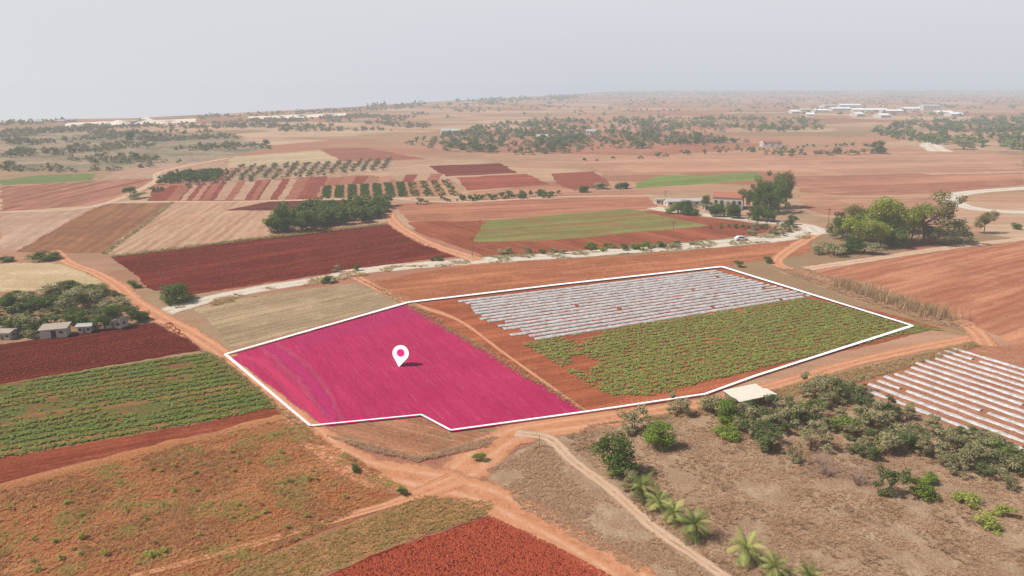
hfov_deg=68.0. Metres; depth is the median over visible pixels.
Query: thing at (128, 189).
shrub
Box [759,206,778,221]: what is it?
broadleaf tree
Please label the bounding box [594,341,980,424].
verge weeds
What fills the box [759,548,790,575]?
palm tree
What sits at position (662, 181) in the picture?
green field
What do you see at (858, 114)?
industrial shed
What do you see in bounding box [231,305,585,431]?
marked parcel field
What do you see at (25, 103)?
sea
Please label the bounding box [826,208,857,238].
eucalyptus tree
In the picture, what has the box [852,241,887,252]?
shrub
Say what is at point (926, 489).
shrub
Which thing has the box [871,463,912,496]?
olive tree
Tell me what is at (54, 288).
shrub
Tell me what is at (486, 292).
boundary line
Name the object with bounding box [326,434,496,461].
verge weeds
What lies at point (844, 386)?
olive tree
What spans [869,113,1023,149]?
distant trees
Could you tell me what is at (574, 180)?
red field
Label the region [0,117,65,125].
coast trees
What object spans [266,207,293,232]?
broadleaf tree
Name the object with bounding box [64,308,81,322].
broadleaf tree
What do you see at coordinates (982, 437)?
olive tree
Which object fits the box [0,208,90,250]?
pale field
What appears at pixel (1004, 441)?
olive tree
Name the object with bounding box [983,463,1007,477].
shrub
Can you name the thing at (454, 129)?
roof
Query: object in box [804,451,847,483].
bare shrub
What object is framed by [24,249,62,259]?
shrub
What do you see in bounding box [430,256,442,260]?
shrub
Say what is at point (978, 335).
dirt track
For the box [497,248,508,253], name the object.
shrub
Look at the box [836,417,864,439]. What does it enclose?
olive tree
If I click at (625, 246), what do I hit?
shrub
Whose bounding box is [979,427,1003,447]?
shrub
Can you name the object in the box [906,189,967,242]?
eucalyptus tree
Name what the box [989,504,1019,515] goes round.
shrub
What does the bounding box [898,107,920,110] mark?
industrial shed
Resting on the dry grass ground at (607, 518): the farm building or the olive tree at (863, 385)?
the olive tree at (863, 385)
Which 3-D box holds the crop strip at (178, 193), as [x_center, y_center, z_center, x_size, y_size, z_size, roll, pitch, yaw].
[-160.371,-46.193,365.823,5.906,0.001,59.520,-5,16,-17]
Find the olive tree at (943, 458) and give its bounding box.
[935,454,955,465]
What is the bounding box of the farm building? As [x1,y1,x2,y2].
[663,198,704,206]
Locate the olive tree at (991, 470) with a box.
[970,459,997,476]
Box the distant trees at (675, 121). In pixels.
[470,115,824,132]
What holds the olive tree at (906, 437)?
on the dry grass ground at (607, 518)
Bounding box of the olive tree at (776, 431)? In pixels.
[756,427,784,448]
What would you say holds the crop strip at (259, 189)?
on the striped plot at (312, 186)
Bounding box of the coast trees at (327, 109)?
[198,103,414,118]
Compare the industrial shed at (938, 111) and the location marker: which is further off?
the industrial shed at (938, 111)
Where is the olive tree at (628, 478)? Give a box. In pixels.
[619,468,640,489]
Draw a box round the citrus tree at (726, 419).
[716,398,744,426]
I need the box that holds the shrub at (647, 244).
[645,240,651,248]
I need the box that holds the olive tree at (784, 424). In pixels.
[778,418,794,434]
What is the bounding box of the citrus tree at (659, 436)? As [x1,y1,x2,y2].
[641,418,677,450]
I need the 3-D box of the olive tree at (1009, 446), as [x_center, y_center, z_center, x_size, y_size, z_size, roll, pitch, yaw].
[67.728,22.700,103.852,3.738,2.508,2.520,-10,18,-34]
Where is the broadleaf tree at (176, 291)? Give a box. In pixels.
[159,282,195,305]
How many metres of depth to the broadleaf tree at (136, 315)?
165.25 m
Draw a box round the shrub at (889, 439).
[875,428,903,453]
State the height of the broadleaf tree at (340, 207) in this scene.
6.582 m
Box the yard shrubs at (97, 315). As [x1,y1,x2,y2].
[0,290,130,323]
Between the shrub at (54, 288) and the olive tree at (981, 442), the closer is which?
the olive tree at (981, 442)
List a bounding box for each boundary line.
[224,354,310,424]
[225,302,408,353]
[310,414,420,425]
[408,283,561,301]
[421,414,449,429]
[450,411,587,429]
[561,266,720,283]
[587,393,704,411]
[705,374,757,393]
[721,266,911,325]
[757,325,912,374]
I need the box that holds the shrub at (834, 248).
[813,241,846,254]
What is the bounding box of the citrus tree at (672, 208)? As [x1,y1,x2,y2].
[664,205,676,213]
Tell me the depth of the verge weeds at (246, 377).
131.25 m
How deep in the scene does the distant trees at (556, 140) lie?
669.60 m
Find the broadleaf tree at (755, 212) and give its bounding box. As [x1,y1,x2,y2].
[746,204,764,220]
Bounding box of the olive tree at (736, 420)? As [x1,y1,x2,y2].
[732,416,741,430]
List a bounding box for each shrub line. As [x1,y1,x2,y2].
[149,172,325,191]
[415,189,559,204]
[583,142,867,160]
[709,220,797,230]
[712,144,874,155]
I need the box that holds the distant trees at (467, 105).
[432,92,1022,117]
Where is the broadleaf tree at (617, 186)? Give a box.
[614,182,627,188]
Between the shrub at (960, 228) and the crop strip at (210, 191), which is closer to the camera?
the shrub at (960, 228)
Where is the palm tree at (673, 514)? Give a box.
[660,497,686,528]
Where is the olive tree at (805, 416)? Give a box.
[785,398,830,426]
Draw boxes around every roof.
[440,128,460,130]
[712,191,745,198]
[760,139,782,141]
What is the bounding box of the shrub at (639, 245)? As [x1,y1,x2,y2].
[634,244,644,248]
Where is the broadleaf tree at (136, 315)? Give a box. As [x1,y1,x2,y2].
[124,305,150,321]
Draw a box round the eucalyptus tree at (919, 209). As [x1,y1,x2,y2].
[895,201,934,244]
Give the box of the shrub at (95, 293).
[82,287,108,307]
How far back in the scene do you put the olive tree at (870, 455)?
104.00 m
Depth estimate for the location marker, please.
139.22 m
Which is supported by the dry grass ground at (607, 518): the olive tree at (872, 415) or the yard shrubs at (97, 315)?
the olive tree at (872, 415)
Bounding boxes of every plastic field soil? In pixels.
[415,267,942,411]
[851,345,1023,452]
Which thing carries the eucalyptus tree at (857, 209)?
on the ground at (844, 127)
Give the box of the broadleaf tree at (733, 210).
[727,201,742,217]
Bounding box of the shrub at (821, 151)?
[813,150,829,153]
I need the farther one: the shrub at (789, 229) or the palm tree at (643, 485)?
the shrub at (789, 229)
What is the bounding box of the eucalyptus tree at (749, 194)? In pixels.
[738,188,759,210]
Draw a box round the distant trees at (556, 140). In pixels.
[414,124,736,153]
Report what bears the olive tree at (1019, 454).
on the dry grass ground at (607, 518)
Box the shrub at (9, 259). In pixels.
[0,255,15,261]
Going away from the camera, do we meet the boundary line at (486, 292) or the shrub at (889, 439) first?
the shrub at (889, 439)
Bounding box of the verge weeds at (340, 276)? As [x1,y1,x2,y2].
[173,258,468,307]
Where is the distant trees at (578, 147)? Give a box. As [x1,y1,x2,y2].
[404,128,749,154]
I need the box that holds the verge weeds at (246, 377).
[198,347,313,432]
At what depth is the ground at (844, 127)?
589.75 m
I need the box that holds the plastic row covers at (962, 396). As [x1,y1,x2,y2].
[865,347,1023,448]
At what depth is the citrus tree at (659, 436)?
106.83 m
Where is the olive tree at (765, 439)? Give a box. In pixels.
[753,429,776,451]
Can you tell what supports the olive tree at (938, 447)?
on the dry grass ground at (607, 518)
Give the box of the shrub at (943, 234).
[921,225,957,243]
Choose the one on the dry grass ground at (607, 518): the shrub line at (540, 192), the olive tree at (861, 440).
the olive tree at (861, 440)
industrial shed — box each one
[787,110,799,113]
[798,108,810,111]
[805,112,814,116]
[811,109,828,112]
[819,104,836,107]
[828,107,850,110]
[837,104,860,107]
[849,112,864,116]
[851,108,886,112]
[873,113,890,117]
[879,109,903,112]
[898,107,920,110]
[918,104,940,110]
[932,110,952,114]
[944,112,963,116]
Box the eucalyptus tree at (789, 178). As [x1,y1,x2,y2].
[773,171,796,207]
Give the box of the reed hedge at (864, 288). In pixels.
[830,274,972,320]
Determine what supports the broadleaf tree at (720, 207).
on the ground at (844, 127)
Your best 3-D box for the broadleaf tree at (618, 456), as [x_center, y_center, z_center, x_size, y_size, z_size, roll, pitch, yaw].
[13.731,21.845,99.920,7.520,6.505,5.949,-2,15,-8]
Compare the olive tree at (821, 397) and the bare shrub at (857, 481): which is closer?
the bare shrub at (857, 481)
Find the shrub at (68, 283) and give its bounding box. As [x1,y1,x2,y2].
[56,280,79,289]
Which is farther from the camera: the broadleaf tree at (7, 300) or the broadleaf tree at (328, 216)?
the broadleaf tree at (328, 216)
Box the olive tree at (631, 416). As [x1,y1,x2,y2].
[615,403,650,435]
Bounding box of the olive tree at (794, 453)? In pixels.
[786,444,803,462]
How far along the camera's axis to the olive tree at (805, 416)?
113.61 m
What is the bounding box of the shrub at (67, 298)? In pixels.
[52,287,83,313]
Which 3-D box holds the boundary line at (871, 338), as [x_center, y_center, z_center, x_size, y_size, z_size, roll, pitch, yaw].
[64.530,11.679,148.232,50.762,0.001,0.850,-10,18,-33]
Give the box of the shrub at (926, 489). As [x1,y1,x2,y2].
[907,474,941,501]
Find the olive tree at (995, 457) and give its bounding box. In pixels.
[992,451,1015,467]
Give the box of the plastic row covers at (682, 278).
[458,270,809,339]
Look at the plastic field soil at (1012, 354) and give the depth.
130.08 m
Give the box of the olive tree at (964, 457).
[947,444,982,468]
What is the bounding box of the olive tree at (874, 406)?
[869,399,897,422]
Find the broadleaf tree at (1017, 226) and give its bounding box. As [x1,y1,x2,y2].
[1011,222,1023,228]
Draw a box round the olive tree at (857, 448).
[844,437,866,454]
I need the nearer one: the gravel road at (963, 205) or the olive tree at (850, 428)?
the olive tree at (850, 428)
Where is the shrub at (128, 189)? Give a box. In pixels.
[122,186,137,194]
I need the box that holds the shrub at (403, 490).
[396,488,407,495]
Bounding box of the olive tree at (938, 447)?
[924,427,961,453]
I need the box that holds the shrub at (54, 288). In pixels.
[34,282,65,297]
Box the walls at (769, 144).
[759,141,781,146]
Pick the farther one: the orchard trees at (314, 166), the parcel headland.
the orchard trees at (314, 166)
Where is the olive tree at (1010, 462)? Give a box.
[983,445,1023,469]
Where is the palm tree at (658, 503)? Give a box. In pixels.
[645,484,673,515]
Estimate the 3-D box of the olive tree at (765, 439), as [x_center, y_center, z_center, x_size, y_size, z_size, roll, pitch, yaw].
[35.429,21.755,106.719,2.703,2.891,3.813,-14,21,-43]
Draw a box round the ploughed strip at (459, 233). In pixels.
[409,210,779,255]
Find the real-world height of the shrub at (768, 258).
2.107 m
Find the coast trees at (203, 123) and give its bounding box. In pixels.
[63,112,363,128]
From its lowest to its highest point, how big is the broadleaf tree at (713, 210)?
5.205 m
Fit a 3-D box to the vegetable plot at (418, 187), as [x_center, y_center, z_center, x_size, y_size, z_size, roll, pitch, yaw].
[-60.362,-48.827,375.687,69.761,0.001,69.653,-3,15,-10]
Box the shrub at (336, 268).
[332,265,340,271]
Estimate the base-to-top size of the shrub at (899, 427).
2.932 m
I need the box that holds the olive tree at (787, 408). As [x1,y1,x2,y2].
[771,395,806,427]
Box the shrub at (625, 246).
[619,244,629,249]
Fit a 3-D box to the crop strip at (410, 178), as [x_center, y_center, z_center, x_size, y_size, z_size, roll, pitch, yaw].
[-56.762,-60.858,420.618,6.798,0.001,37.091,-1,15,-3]
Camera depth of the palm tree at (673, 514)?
88.91 m
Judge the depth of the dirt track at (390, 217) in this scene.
256.34 m
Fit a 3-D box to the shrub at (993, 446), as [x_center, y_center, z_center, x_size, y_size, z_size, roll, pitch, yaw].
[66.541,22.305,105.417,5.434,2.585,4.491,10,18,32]
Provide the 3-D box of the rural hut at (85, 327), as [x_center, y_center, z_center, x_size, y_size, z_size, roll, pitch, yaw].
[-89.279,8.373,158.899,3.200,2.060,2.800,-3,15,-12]
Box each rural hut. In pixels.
[0,328,16,339]
[37,321,71,338]
[75,322,94,333]
[106,316,129,328]
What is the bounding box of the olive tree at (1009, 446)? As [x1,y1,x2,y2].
[995,443,1018,457]
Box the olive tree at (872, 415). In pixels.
[854,404,889,430]
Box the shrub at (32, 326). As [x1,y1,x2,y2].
[26,321,46,332]
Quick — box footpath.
[514,429,731,575]
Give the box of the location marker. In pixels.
[392,345,408,366]
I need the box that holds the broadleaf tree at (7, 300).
[0,292,17,310]
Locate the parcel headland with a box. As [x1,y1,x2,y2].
[288,304,424,351]
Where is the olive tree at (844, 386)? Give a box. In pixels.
[831,378,854,400]
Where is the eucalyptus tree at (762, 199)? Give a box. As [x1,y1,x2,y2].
[751,182,780,209]
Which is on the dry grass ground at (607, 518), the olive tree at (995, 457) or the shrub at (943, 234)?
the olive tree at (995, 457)
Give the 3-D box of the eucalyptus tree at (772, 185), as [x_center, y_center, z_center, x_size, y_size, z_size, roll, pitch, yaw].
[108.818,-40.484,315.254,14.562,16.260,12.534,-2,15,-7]
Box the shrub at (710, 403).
[696,395,739,412]
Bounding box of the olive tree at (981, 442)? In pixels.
[950,433,985,448]
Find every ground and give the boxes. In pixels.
[0,89,1023,575]
[0,289,130,343]
[227,160,395,181]
[487,344,1023,575]
[772,269,969,335]
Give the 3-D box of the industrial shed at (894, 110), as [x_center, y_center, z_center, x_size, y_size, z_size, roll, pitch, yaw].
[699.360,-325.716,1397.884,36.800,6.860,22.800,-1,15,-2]
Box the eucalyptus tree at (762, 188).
[746,180,768,207]
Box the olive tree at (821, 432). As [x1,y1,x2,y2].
[798,419,834,452]
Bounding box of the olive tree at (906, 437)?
[897,423,928,451]
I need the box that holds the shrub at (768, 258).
[763,256,773,262]
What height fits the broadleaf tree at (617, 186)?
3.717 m
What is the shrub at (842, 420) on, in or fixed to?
on the dry grass ground at (607, 518)
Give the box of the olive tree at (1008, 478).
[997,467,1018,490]
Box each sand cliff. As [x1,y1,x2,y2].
[65,117,195,126]
[248,113,345,119]
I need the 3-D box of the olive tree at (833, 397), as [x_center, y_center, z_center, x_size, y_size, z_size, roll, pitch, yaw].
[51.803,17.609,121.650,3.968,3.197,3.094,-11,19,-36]
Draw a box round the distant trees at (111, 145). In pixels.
[0,128,270,171]
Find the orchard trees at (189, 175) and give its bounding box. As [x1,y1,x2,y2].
[155,167,228,183]
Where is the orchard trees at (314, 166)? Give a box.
[224,157,392,180]
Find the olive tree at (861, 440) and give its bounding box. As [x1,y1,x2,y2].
[854,437,877,453]
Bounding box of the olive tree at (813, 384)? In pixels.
[798,371,830,397]
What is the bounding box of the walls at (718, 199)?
[713,197,743,209]
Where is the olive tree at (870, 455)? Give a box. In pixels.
[864,441,881,459]
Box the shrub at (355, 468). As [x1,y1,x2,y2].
[351,464,359,473]
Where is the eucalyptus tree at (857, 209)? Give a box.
[846,203,870,238]
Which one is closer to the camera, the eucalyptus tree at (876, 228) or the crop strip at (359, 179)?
the eucalyptus tree at (876, 228)
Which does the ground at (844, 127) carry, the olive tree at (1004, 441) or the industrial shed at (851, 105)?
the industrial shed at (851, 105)
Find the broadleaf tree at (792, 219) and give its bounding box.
[784,215,799,224]
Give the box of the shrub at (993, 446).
[972,437,1010,458]
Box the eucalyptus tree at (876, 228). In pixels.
[860,218,892,248]
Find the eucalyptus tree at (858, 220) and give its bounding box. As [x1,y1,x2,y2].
[840,198,903,243]
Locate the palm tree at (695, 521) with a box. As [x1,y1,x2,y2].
[675,506,713,545]
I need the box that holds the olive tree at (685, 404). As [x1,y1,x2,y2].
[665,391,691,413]
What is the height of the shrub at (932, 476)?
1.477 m
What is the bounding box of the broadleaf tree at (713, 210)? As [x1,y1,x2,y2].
[709,205,717,216]
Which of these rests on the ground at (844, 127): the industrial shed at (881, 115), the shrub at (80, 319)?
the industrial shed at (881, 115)
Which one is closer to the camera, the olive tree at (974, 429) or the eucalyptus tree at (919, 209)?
the olive tree at (974, 429)
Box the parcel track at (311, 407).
[233,354,330,425]
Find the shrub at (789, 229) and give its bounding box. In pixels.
[784,227,793,231]
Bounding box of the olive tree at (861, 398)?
[849,384,875,411]
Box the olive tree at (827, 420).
[822,416,839,430]
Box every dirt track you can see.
[50,250,236,359]
[130,473,465,575]
[223,356,407,492]
[353,335,971,483]
[377,462,657,575]
[382,200,485,260]
[771,234,997,346]
[802,237,1023,269]
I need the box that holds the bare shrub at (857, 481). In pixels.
[840,461,874,487]
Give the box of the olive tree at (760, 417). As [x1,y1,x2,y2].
[747,406,773,425]
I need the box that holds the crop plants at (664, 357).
[523,297,942,395]
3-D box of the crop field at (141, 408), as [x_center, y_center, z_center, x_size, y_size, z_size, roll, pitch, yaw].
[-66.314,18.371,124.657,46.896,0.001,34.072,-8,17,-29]
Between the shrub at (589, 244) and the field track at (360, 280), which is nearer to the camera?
the field track at (360, 280)
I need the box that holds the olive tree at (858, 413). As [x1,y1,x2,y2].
[854,409,881,424]
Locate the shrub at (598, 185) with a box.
[590,182,607,188]
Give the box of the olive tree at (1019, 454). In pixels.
[1005,445,1023,474]
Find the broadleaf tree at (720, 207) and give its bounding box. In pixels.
[713,201,727,216]
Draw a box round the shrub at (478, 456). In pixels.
[471,451,486,460]
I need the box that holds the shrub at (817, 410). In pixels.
[808,404,827,417]
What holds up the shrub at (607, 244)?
on the ploughed strip at (459, 233)
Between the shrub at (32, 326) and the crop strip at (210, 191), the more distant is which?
the crop strip at (210, 191)
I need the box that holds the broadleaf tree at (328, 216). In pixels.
[317,209,335,226]
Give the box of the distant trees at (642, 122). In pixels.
[467,113,823,133]
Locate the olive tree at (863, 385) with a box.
[849,375,869,391]
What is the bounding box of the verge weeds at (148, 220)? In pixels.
[102,201,174,253]
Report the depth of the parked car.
251.69 m
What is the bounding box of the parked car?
[734,236,748,240]
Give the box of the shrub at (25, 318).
[7,313,37,326]
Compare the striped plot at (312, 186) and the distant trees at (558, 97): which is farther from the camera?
the distant trees at (558, 97)
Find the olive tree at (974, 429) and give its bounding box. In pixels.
[946,426,976,443]
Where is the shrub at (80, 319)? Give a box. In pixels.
[68,309,94,326]
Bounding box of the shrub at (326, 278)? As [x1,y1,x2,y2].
[320,275,335,283]
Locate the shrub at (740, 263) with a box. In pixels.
[733,260,743,266]
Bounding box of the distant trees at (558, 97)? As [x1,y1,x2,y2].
[366,89,1023,107]
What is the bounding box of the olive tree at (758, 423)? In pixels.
[739,417,777,438]
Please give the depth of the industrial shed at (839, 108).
1492.67 m
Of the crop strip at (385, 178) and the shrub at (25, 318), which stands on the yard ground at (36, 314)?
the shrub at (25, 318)
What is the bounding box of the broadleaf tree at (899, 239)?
[883,225,910,247]
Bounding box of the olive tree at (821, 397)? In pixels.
[816,393,829,405]
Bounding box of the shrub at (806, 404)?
[790,400,813,418]
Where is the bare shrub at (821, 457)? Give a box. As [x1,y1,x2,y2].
[811,448,834,464]
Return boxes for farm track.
[0,158,228,212]
[92,197,467,206]
[393,195,652,202]
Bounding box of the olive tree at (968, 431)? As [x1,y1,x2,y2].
[959,424,978,441]
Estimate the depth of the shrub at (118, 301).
175.12 m
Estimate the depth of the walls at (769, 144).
635.24 m
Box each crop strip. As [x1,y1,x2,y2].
[157,185,178,200]
[167,185,188,200]
[180,184,197,200]
[186,184,203,200]
[192,183,210,199]
[202,183,220,199]
[209,182,226,199]
[215,182,237,199]
[225,181,244,199]
[233,181,255,199]
[245,180,262,199]
[251,180,268,199]
[259,180,281,199]
[270,179,289,199]
[278,179,296,199]
[285,178,308,199]
[327,177,342,184]
[352,176,367,183]
[377,175,392,182]
[402,174,417,181]
[426,174,441,181]
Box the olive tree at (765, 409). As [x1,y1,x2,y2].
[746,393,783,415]
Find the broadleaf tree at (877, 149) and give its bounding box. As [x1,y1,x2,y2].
[868,140,887,153]
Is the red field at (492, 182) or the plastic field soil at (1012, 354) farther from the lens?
the red field at (492, 182)
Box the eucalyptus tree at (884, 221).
[861,195,905,243]
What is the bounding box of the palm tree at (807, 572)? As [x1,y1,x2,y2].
[791,559,823,575]
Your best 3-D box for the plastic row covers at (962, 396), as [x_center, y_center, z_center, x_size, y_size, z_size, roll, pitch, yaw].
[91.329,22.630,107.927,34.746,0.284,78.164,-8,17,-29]
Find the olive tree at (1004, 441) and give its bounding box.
[992,437,1019,452]
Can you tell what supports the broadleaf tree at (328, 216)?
on the ground at (844, 127)
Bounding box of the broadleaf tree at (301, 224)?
[288,210,318,230]
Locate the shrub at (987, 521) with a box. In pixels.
[971,509,1004,535]
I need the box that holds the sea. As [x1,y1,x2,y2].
[0,86,1023,121]
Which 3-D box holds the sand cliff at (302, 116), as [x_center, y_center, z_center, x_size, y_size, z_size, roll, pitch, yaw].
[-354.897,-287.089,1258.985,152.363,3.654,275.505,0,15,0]
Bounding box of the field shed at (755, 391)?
[723,383,776,410]
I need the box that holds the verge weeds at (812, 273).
[780,267,971,325]
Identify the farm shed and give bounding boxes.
[655,198,670,203]
[702,203,718,210]
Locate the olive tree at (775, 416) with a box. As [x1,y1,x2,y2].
[769,410,786,425]
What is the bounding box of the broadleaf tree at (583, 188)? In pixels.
[578,185,589,191]
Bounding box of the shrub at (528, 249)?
[521,247,532,252]
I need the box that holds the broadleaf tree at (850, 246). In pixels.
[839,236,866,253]
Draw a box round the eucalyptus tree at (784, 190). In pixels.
[768,178,792,211]
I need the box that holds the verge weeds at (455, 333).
[359,278,584,410]
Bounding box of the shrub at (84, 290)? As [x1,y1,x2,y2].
[62,286,91,301]
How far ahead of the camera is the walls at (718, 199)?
314.79 m
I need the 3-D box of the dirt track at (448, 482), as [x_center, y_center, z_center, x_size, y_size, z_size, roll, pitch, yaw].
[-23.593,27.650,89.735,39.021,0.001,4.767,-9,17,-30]
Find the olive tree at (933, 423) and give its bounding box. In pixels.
[923,413,942,434]
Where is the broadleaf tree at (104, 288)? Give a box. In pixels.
[71,283,109,292]
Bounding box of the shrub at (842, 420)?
[828,415,859,431]
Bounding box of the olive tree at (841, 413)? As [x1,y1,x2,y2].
[834,406,847,418]
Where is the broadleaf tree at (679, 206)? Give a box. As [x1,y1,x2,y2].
[675,199,692,213]
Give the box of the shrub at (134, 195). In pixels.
[127,192,147,198]
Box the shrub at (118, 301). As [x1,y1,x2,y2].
[96,295,131,308]
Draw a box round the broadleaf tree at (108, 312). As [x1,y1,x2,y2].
[90,304,124,327]
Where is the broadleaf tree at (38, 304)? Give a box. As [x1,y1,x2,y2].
[25,295,60,309]
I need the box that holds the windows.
[714,200,743,204]
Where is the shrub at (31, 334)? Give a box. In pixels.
[20,329,39,337]
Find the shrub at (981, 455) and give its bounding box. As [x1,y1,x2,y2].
[963,441,997,466]
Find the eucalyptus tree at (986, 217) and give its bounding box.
[973,211,999,232]
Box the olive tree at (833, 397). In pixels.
[825,387,846,406]
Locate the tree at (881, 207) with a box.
[868,198,913,245]
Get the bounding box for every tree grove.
[260,195,390,232]
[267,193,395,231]
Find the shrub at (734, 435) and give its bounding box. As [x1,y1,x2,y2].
[710,423,741,441]
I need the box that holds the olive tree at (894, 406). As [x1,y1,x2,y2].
[878,394,901,418]
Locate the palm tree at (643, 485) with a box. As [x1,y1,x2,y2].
[629,471,655,505]
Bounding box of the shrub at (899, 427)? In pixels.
[879,421,922,444]
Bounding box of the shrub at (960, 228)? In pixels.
[938,217,977,243]
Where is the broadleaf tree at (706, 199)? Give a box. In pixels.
[701,195,712,210]
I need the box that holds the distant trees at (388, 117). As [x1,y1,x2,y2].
[0,111,430,133]
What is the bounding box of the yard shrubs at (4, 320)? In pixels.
[0,284,134,336]
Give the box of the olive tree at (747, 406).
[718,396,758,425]
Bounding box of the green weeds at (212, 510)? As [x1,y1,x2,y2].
[0,422,405,575]
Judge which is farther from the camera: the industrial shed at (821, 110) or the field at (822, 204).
the industrial shed at (821, 110)
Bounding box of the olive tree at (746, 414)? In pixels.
[737,402,755,419]
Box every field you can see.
[0,131,269,171]
[0,173,96,184]
[0,180,152,210]
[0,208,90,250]
[0,263,102,291]
[0,322,200,383]
[0,353,272,455]
[0,415,405,575]
[17,202,169,252]
[102,162,229,178]
[105,202,273,254]
[112,224,454,294]
[195,283,401,346]
[228,150,341,167]
[229,496,488,575]
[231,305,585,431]
[322,148,423,161]
[329,516,593,575]
[371,240,811,301]
[395,196,658,221]
[430,163,516,175]
[457,174,547,190]
[468,186,651,199]
[473,208,706,241]
[552,171,610,190]
[582,145,1023,175]
[635,172,762,187]
[797,172,1023,195]
[799,195,959,214]
[800,241,1023,344]
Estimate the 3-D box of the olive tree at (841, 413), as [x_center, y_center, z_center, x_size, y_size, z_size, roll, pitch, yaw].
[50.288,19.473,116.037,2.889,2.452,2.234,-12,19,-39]
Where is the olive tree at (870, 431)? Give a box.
[863,428,886,445]
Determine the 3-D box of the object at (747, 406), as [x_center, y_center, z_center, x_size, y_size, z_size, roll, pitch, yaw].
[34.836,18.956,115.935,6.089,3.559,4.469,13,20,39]
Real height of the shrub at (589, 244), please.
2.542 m
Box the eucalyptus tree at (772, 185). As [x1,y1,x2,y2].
[754,170,790,201]
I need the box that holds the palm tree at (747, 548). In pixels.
[726,525,765,568]
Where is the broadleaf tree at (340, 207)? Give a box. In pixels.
[335,204,350,221]
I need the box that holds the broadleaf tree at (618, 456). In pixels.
[587,430,643,478]
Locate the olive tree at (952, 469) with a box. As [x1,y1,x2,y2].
[944,458,969,477]
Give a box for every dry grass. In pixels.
[486,443,704,575]
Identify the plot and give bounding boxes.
[147,176,327,200]
[228,200,341,210]
[317,180,463,198]
[327,418,492,455]
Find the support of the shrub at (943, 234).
on the ground at (844, 127)
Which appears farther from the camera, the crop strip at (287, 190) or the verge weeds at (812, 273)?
the crop strip at (287, 190)
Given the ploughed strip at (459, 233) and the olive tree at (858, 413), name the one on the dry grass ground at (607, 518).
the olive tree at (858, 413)
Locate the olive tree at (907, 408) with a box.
[903,401,916,418]
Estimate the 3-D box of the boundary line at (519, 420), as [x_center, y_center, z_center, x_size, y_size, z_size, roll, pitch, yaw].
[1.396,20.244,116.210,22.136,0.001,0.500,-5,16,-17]
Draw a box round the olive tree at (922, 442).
[914,434,932,456]
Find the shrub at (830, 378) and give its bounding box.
[809,371,852,396]
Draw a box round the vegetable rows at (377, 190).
[320,179,457,197]
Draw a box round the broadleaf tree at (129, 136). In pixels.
[124,129,133,140]
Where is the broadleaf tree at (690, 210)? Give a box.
[680,203,698,215]
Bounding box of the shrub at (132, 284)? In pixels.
[127,280,142,287]
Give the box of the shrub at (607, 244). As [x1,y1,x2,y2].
[602,242,612,246]
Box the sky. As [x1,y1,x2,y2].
[0,0,1023,85]
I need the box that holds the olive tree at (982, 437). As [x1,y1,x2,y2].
[969,430,994,452]
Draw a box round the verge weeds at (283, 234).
[112,221,387,257]
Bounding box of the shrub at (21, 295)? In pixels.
[0,291,36,306]
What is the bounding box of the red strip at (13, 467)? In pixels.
[0,408,280,482]
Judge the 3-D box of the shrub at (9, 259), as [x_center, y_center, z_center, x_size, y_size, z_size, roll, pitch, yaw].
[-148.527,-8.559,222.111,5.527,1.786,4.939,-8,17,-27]
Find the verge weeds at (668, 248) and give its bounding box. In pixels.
[470,232,811,262]
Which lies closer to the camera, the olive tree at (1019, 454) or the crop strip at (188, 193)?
the olive tree at (1019, 454)
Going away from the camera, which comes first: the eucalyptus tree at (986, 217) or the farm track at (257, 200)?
the eucalyptus tree at (986, 217)
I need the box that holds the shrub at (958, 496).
[950,490,983,509]
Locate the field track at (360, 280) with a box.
[351,276,591,414]
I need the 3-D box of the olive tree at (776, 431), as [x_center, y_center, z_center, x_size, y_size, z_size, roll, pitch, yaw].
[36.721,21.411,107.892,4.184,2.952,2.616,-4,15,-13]
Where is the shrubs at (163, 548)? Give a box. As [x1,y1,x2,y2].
[5,432,346,572]
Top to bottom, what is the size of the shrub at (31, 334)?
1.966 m
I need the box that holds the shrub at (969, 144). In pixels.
[945,138,975,149]
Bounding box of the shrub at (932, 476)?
[920,471,939,482]
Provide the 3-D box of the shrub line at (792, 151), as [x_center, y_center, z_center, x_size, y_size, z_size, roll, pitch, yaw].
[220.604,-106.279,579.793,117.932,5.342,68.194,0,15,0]
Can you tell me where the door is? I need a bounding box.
[50,331,55,337]
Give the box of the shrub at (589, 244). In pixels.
[583,241,593,248]
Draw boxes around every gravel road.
[160,229,828,315]
[647,207,825,232]
[919,142,953,151]
[940,187,1023,213]

